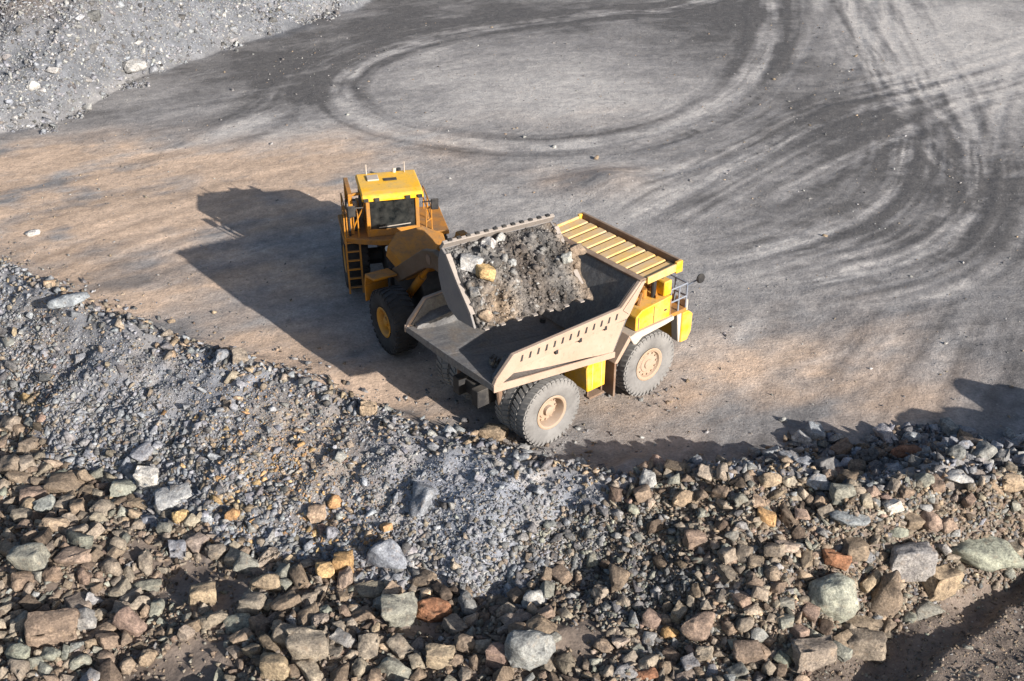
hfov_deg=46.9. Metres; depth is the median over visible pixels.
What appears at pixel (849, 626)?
rock
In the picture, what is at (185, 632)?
rock
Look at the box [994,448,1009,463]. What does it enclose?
rock
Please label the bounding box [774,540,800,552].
rock
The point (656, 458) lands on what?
rock
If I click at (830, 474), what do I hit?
rock
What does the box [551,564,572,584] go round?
rock
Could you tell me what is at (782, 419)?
rock
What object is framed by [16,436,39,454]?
rock
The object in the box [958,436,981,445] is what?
rock
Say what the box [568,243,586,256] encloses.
rock
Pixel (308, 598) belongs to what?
rock
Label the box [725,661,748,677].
rock
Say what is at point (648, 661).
rock
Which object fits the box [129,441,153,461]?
rock
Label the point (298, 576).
rock
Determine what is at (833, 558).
rock
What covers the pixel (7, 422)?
rock
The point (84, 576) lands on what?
rock
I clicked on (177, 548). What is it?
rock
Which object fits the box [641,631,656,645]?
rock
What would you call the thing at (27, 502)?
rock
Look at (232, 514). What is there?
rock
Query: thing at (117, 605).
rock
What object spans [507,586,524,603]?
rock
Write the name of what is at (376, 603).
rock
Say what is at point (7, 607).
rock
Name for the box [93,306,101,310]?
rock
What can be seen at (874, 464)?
rock
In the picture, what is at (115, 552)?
rock
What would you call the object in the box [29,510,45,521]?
rock
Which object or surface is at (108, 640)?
rock
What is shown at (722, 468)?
rock
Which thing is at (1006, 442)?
rock
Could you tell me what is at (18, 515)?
rock
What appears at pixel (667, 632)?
rock
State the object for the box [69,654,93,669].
rock
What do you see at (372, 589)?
rock
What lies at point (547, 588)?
rock
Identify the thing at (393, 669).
rock
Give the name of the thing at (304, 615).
rock
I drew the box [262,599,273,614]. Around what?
rock
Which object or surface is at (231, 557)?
rock
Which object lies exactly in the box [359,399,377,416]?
rock
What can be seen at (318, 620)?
rock
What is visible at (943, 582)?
rock
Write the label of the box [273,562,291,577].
rock
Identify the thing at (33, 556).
rock
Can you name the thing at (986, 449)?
rock
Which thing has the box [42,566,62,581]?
rock
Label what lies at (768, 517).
rock
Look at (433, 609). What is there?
rock
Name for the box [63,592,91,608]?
rock
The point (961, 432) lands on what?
rock
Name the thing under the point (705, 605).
rock
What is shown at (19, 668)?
rock
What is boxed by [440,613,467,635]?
rock
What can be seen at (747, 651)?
rock
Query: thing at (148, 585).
rock
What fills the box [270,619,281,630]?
rock
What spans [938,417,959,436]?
rock
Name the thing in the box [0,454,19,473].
rock
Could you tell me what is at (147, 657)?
rock
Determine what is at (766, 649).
rock
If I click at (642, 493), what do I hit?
rock
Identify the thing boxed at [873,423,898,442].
rock
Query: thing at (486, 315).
rock
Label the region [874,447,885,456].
rock
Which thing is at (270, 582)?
rock
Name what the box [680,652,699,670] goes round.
rock
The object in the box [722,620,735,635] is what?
rock
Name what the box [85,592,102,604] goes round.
rock
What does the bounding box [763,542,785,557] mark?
rock
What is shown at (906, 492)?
rock
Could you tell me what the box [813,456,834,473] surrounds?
rock
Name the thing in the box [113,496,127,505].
rock
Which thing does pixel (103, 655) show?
rock
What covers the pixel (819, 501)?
rock
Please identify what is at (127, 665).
rock
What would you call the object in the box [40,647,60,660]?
rock
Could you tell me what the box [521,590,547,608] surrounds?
rock
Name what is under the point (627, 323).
dump truck
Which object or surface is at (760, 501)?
rock
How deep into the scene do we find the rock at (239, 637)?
36.66 m
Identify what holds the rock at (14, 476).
on the ground
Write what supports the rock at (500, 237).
on the ore load
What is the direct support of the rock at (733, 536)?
on the ground
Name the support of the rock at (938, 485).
on the ground
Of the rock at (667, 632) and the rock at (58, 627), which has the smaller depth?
the rock at (667, 632)
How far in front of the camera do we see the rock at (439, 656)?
35.47 m
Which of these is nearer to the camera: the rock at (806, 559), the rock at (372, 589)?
the rock at (806, 559)
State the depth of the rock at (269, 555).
39.99 m
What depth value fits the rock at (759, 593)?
35.20 m
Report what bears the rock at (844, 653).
on the ground
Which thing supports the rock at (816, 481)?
on the ground
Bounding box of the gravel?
[0,0,1023,680]
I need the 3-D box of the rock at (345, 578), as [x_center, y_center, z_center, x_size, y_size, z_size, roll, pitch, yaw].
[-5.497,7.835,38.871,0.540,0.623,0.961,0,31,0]
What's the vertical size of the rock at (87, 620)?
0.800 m
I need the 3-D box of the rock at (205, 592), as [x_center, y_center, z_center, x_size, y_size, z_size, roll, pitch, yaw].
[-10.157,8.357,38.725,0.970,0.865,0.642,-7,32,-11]
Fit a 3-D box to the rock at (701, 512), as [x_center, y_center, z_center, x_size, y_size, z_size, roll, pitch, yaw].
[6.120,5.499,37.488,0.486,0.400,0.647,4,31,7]
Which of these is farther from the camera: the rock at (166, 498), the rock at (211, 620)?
the rock at (166, 498)
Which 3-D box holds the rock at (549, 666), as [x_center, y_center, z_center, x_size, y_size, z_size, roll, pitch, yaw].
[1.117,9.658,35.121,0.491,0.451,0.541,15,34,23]
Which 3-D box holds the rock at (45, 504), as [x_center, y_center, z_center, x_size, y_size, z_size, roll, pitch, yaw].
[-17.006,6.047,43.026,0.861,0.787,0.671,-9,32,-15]
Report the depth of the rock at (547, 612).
36.37 m
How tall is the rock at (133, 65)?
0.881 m
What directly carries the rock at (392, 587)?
on the ground
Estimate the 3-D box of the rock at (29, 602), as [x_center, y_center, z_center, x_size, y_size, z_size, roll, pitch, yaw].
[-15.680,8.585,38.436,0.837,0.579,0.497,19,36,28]
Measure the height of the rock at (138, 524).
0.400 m
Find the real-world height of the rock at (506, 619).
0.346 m
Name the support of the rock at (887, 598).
on the ground
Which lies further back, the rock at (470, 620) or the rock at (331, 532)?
the rock at (331, 532)
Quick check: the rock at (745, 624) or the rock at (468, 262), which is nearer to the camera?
the rock at (745, 624)
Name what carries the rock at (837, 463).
on the ground
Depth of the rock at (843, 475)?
37.45 m
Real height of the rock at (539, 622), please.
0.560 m
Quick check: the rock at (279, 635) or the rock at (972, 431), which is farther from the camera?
the rock at (972, 431)
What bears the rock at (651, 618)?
on the ground
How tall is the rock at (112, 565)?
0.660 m
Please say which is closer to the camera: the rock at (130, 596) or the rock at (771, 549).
the rock at (771, 549)
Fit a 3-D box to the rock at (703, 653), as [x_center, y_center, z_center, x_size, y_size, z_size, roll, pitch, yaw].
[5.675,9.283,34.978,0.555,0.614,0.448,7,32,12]
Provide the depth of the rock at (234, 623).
37.40 m
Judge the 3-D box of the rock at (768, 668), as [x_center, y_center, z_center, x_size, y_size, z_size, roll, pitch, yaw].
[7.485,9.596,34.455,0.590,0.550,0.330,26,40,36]
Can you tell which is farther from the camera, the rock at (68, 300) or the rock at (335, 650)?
the rock at (68, 300)
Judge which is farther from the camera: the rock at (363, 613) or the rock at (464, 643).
the rock at (363, 613)
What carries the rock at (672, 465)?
on the ground
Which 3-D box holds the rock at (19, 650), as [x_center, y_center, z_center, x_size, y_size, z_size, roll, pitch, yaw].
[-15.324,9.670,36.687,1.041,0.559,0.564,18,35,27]
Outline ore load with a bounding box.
[445,222,592,371]
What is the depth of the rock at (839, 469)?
39.53 m
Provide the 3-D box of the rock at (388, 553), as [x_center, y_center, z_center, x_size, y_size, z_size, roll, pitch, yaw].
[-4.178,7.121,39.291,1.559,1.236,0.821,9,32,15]
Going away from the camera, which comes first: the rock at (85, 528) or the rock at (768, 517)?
the rock at (768, 517)
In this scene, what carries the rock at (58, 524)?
on the ground
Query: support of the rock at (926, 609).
on the ground
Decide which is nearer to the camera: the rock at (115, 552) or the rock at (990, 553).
the rock at (990, 553)
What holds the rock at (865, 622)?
on the ground
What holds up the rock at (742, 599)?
on the ground
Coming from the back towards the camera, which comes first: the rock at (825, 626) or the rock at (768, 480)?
the rock at (768, 480)
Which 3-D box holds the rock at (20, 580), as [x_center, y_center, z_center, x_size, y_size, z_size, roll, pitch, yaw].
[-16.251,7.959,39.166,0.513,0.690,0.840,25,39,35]
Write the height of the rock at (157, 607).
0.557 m
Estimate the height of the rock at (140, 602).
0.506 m
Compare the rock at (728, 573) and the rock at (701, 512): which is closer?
the rock at (728, 573)
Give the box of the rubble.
[0,0,1023,680]
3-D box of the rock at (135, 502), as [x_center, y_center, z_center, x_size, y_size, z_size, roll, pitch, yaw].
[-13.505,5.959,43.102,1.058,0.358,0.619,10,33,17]
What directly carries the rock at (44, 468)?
on the ground
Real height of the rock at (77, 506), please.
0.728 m
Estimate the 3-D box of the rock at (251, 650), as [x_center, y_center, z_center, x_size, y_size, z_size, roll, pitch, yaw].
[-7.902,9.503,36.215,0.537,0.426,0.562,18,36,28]
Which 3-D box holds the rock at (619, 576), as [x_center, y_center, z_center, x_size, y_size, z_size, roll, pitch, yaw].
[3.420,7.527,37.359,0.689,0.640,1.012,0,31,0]
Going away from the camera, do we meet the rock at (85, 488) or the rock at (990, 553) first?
the rock at (990, 553)
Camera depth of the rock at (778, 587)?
35.44 m
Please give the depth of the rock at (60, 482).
43.97 m
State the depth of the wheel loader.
48.17 m
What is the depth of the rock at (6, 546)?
40.42 m
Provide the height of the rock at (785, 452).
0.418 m
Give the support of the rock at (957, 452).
on the ground
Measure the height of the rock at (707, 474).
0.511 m
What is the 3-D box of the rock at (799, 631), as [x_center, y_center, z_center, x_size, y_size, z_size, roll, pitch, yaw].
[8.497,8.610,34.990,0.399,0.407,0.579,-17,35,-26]
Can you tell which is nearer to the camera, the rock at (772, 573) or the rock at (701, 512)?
the rock at (772, 573)
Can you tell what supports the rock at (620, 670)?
on the ground
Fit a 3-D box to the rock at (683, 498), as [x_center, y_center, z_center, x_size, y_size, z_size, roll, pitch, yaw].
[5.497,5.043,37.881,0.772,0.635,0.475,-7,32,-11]
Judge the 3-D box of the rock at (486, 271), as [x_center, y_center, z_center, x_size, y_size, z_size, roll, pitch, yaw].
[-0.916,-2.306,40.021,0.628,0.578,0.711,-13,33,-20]
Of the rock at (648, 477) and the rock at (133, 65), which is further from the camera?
the rock at (133, 65)
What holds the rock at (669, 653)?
on the ground
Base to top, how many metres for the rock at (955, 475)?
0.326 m
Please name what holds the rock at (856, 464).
on the ground
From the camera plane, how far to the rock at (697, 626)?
35.26 m
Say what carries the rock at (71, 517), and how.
on the ground
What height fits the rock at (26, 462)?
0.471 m
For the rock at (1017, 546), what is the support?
on the ground
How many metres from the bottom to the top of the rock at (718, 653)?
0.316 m
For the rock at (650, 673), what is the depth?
34.31 m
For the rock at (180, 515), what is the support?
on the ground
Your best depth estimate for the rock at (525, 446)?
41.47 m
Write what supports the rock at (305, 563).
on the ground
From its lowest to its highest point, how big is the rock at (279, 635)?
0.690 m
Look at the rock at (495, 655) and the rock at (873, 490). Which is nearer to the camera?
the rock at (495, 655)
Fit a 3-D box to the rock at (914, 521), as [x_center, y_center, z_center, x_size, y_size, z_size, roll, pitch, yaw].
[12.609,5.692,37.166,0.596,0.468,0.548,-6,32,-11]
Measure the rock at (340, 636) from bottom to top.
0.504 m
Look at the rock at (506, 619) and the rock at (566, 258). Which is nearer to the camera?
the rock at (506, 619)
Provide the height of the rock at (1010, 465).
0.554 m
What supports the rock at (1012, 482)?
on the ground
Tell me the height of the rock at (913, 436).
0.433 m
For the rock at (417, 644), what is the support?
on the ground
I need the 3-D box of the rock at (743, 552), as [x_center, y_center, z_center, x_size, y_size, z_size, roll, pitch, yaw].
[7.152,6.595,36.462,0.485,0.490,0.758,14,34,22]
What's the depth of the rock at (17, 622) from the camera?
37.58 m
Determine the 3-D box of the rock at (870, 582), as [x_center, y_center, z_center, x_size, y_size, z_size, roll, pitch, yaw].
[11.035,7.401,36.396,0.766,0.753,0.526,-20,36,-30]
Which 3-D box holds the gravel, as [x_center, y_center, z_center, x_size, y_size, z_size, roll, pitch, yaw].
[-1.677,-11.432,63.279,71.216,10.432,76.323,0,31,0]
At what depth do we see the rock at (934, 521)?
37.02 m
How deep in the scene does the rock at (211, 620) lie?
37.48 m
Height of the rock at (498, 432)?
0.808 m
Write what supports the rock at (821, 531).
on the ground
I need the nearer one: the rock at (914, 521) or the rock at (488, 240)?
the rock at (914, 521)
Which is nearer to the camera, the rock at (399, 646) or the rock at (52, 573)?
the rock at (399, 646)
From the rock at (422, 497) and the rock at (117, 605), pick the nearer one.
the rock at (117, 605)
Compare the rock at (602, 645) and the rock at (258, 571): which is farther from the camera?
the rock at (258, 571)
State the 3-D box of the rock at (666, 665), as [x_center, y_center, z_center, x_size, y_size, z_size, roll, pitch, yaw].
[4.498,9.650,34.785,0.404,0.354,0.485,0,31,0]
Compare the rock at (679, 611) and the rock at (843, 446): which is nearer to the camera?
the rock at (679, 611)
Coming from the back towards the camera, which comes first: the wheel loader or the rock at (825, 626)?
the wheel loader
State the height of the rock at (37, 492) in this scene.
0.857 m
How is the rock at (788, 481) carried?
on the ground
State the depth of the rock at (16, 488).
44.10 m
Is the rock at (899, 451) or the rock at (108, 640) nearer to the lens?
the rock at (108, 640)
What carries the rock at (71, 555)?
on the ground
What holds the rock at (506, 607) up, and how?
on the ground
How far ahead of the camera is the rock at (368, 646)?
35.85 m
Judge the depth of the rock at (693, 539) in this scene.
36.84 m
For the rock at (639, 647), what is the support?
on the ground
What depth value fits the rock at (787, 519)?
36.84 m
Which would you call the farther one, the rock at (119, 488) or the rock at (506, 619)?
the rock at (119, 488)
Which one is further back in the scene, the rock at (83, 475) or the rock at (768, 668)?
the rock at (83, 475)
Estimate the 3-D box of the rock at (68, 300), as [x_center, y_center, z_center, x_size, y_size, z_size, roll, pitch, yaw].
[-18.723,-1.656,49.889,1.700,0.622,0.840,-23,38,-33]
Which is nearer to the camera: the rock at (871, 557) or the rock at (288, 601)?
the rock at (871, 557)
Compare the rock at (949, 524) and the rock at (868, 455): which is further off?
the rock at (868, 455)
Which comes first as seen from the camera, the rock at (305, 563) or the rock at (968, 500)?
the rock at (968, 500)
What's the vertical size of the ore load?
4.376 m
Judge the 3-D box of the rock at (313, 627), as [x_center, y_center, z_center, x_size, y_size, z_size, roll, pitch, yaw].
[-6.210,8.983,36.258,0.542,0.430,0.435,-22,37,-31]
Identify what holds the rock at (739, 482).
on the ground
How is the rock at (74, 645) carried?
on the ground
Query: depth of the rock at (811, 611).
35.24 m
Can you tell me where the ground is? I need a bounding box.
[0,0,1023,680]
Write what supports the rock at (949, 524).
on the ground
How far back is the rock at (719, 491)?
37.41 m
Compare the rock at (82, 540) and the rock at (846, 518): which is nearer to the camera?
the rock at (846, 518)
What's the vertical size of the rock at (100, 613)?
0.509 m
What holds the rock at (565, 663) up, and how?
on the ground
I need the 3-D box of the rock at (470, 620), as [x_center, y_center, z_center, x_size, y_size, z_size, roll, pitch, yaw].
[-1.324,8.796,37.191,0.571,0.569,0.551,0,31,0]
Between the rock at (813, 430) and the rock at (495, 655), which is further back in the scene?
the rock at (813, 430)
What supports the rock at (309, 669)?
on the ground
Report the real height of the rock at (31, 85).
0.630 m
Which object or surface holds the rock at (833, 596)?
on the ground
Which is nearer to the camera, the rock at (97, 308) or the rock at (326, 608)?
the rock at (326, 608)
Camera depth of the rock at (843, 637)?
35.20 m
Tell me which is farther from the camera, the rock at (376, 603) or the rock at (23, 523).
the rock at (23, 523)
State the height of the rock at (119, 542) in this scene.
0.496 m
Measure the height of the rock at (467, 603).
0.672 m
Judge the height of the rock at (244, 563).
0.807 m
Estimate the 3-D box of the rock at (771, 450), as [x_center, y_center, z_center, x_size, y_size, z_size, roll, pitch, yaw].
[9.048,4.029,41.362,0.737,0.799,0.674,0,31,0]
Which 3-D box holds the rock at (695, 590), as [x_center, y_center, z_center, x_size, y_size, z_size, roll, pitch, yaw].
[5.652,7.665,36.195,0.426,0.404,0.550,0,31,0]
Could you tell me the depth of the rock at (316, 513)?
40.83 m
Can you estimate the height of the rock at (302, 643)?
1.110 m
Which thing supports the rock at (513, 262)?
on the ore load
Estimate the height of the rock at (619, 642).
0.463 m
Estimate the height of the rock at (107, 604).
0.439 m
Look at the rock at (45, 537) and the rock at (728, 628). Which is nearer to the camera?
the rock at (728, 628)
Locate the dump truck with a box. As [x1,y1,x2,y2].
[404,212,704,445]
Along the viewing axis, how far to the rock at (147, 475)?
43.45 m
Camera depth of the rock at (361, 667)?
35.25 m
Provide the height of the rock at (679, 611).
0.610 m
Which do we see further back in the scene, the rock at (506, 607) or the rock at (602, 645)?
the rock at (506, 607)
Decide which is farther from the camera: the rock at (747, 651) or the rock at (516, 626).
the rock at (516, 626)
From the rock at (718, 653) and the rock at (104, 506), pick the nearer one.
the rock at (718, 653)
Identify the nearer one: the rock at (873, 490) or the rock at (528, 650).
the rock at (528, 650)
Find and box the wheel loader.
[338,163,584,354]
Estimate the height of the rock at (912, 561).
1.303 m
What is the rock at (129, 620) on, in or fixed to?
on the ground
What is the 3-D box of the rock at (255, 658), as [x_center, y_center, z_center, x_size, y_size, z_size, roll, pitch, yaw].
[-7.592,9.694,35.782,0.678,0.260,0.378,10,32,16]
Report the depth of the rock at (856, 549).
36.17 m
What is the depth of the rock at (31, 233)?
57.17 m
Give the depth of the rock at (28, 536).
40.77 m
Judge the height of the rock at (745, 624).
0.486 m
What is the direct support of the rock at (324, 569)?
on the ground
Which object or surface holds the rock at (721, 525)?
on the ground
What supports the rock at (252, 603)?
on the ground
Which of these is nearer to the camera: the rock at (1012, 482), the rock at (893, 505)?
the rock at (893, 505)
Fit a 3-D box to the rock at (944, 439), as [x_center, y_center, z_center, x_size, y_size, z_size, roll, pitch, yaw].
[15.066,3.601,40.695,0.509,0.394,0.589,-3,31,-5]
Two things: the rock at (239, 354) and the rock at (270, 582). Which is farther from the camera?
the rock at (239, 354)
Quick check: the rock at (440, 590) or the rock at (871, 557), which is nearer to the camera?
the rock at (871, 557)
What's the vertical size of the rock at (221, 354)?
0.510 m
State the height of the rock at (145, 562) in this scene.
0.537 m
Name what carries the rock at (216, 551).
on the ground
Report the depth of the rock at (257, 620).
37.11 m
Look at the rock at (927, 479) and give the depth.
37.33 m
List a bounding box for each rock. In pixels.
[0,415,22,431]
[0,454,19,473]
[0,539,13,557]
[0,600,16,614]
[4,642,30,659]
[5,470,32,482]
[6,542,50,571]
[7,658,29,680]
[8,610,27,634]
[9,508,31,522]
[10,570,33,590]
[12,484,31,491]
[15,519,33,529]
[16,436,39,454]
[18,485,47,506]
[18,594,41,611]
[19,454,36,471]
[19,497,35,510]
[20,530,36,544]
[24,607,79,648]
[25,229,40,236]
[26,80,39,90]
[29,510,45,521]
[30,527,53,545]
[32,494,55,512]
[35,463,52,475]
[38,517,69,533]
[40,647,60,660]
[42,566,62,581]
[43,471,85,493]
[46,292,89,308]
[53,495,74,512]
[53,546,91,564]
[61,512,78,523]
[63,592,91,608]
[66,530,93,550]
[69,497,86,515]
[69,523,91,533]
[69,640,84,652]
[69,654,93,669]
[75,484,94,495]
[76,469,94,481]
[77,567,91,584]
[77,607,96,631]
[81,622,104,640]
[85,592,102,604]
[88,499,114,515]
[92,608,107,620]
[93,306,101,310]
[95,632,120,649]
[96,649,116,665]
[99,598,117,611]
[100,557,122,576]
[104,546,124,558]
[108,536,126,550]
[108,577,133,599]
[109,479,136,496]
[109,600,130,619]
[112,605,147,636]
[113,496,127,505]
[118,587,143,603]
[119,657,135,674]
[122,58,146,72]
[127,498,147,509]
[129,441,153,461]
[130,519,149,530]
[130,595,151,609]
[131,579,161,591]
[132,465,158,488]
[138,550,152,576]
[138,648,157,666]
[148,598,164,617]
[154,483,191,510]
[168,539,185,559]
[171,509,188,523]
[177,624,194,641]
[185,532,209,553]
[188,581,216,606]
[199,609,228,630]
[204,543,227,559]
[215,349,229,361]
[223,613,250,633]
[224,508,239,520]
[224,547,240,567]
[227,628,256,645]
[231,347,248,364]
[232,551,258,573]
[235,591,266,615]
[241,643,262,657]
[248,614,270,632]
[249,573,280,591]
[250,568,266,575]
[250,654,260,666]
[257,546,279,567]
[258,633,280,652]
[259,652,289,680]
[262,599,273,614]
[269,590,301,613]
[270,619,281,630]
[272,622,297,647]
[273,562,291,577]
[273,611,285,621]
[285,627,329,663]
[289,563,308,589]
[296,602,318,625]
[296,658,323,680]
[299,559,313,567]
[300,592,317,608]
[305,624,315,629]
[306,504,326,523]
[310,613,328,628]
[315,561,335,580]
[319,604,332,614]
[326,526,337,538]
[327,494,342,508]
[329,627,357,648]
[329,644,342,656]
[332,549,353,574]
[337,566,352,588]
[351,604,374,623]
[351,657,371,676]
[353,580,384,598]
[357,633,379,659]
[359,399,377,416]
[366,538,407,568]
[372,596,380,610]
[375,657,412,680]
[380,591,417,627]
[381,580,403,594]
[385,633,414,659]
[408,652,424,669]
[410,481,435,516]
[411,569,440,585]
[411,636,423,651]
[416,597,451,622]
[425,643,455,669]
[430,580,453,600]
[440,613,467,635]
[454,633,474,653]
[458,590,477,615]
[460,253,483,273]
[462,612,478,628]
[469,287,480,297]
[474,263,495,281]
[477,309,493,321]
[478,422,508,442]
[480,236,495,248]
[485,642,508,668]
[495,232,504,242]
[495,602,516,614]
[499,612,532,626]
[504,630,555,670]
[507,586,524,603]
[508,622,525,632]
[509,259,516,266]
[515,444,529,449]
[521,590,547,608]
[524,613,558,633]
[535,605,555,618]
[539,655,556,672]
[540,580,554,599]
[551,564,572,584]
[553,652,575,675]
[561,251,571,263]
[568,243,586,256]
[574,457,586,464]
[591,583,609,599]
[593,638,613,652]
[609,563,629,593]
[611,637,630,648]
[613,663,637,678]
[630,643,644,653]
[633,484,651,502]
[636,667,657,680]
[638,653,658,668]
[639,468,656,487]
[641,607,661,629]
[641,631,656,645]
[648,454,664,465]
[658,661,671,674]
[660,625,679,638]
[662,647,680,663]
[664,459,685,471]
[670,600,687,623]
[672,489,693,506]
[680,611,715,640]
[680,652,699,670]
[682,529,707,549]
[689,583,701,597]
[694,646,713,661]
[697,463,714,481]
[697,508,708,517]
[700,598,712,610]
[710,485,728,499]
[713,519,728,530]
[713,649,728,656]
[715,564,739,583]
[716,462,728,480]
[717,546,736,564]
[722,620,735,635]
[724,529,738,541]
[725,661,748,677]
[729,476,747,487]
[731,590,751,608]
[732,493,747,506]
[732,640,764,665]
[735,616,753,631]
[736,544,753,562]
[747,555,763,569]
[748,447,761,456]
[750,586,769,601]
[752,493,766,507]
[757,472,781,487]
[757,506,776,526]
[759,642,771,661]
[761,445,779,456]
[761,660,775,675]
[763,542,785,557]
[764,566,780,581]
[769,581,786,593]
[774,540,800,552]
[777,450,793,458]
[779,417,787,421]
[779,507,799,530]
[782,476,796,487]
[790,623,809,638]
[791,580,806,587]
[791,634,836,674]
[792,455,813,465]
[800,547,812,567]
[801,602,820,623]
[803,420,825,439]
[805,473,829,490]
[807,572,859,623]
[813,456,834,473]
[813,495,828,508]
[816,618,833,634]
[817,527,828,537]
[821,548,851,570]
[822,469,837,480]
[829,483,856,504]
[829,509,870,526]
[830,437,852,454]
[832,629,852,646]
[833,640,852,661]
[834,458,842,466]
[835,466,843,473]
[835,469,858,483]
[840,536,869,561]
[842,623,856,629]
[846,614,883,630]
[847,459,865,472]
[847,628,886,663]
[854,448,878,462]
[858,569,881,592]
[865,485,880,497]
[865,550,875,562]
[868,460,884,471]
[868,569,902,617]
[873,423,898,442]
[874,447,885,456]
[883,498,904,515]
[889,541,937,581]
[890,444,921,457]
[899,485,915,498]
[902,432,921,441]
[905,512,925,529]
[912,473,934,487]
[915,600,945,620]
[920,510,942,531]
[921,563,964,601]
[930,473,945,492]
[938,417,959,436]
[940,469,973,483]
[940,517,958,533]
[941,437,948,442]
[945,445,965,459]
[951,535,1023,571]
[957,428,972,439]
[958,425,977,437]
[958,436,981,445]
[961,492,975,507]
[968,440,997,460]
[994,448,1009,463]
[996,436,1023,448]
[1001,473,1023,492]
[1004,460,1017,471]
[1009,539,1023,556]
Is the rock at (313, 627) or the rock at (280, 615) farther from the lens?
the rock at (280, 615)
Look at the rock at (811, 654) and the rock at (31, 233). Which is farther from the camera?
the rock at (31, 233)
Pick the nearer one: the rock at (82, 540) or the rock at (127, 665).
the rock at (127, 665)
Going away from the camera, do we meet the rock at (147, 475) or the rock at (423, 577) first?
the rock at (423, 577)
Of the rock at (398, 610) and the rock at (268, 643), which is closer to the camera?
the rock at (268, 643)
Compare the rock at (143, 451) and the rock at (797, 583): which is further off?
the rock at (143, 451)
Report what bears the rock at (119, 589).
on the ground
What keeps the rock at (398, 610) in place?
on the ground
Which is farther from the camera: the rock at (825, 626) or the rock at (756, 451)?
the rock at (756, 451)
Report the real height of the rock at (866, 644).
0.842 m
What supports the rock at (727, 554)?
on the ground
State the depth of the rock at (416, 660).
35.56 m
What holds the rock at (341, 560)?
on the ground
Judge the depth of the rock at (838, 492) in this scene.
36.77 m
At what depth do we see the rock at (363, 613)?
37.37 m
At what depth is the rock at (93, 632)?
37.64 m
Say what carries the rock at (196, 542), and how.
on the ground
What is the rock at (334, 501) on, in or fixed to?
on the ground
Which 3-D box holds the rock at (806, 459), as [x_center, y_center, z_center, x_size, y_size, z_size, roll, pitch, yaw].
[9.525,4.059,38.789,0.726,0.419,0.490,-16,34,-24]
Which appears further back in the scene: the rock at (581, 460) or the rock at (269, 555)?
the rock at (581, 460)
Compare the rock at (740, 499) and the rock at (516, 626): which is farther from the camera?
the rock at (740, 499)
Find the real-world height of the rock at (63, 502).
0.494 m
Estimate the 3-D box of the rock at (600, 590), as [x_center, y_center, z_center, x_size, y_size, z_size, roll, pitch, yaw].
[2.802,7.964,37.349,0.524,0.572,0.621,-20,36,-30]
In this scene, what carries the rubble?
on the ground
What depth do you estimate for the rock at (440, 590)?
37.94 m
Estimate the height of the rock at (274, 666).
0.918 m
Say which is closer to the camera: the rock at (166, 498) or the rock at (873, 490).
the rock at (873, 490)

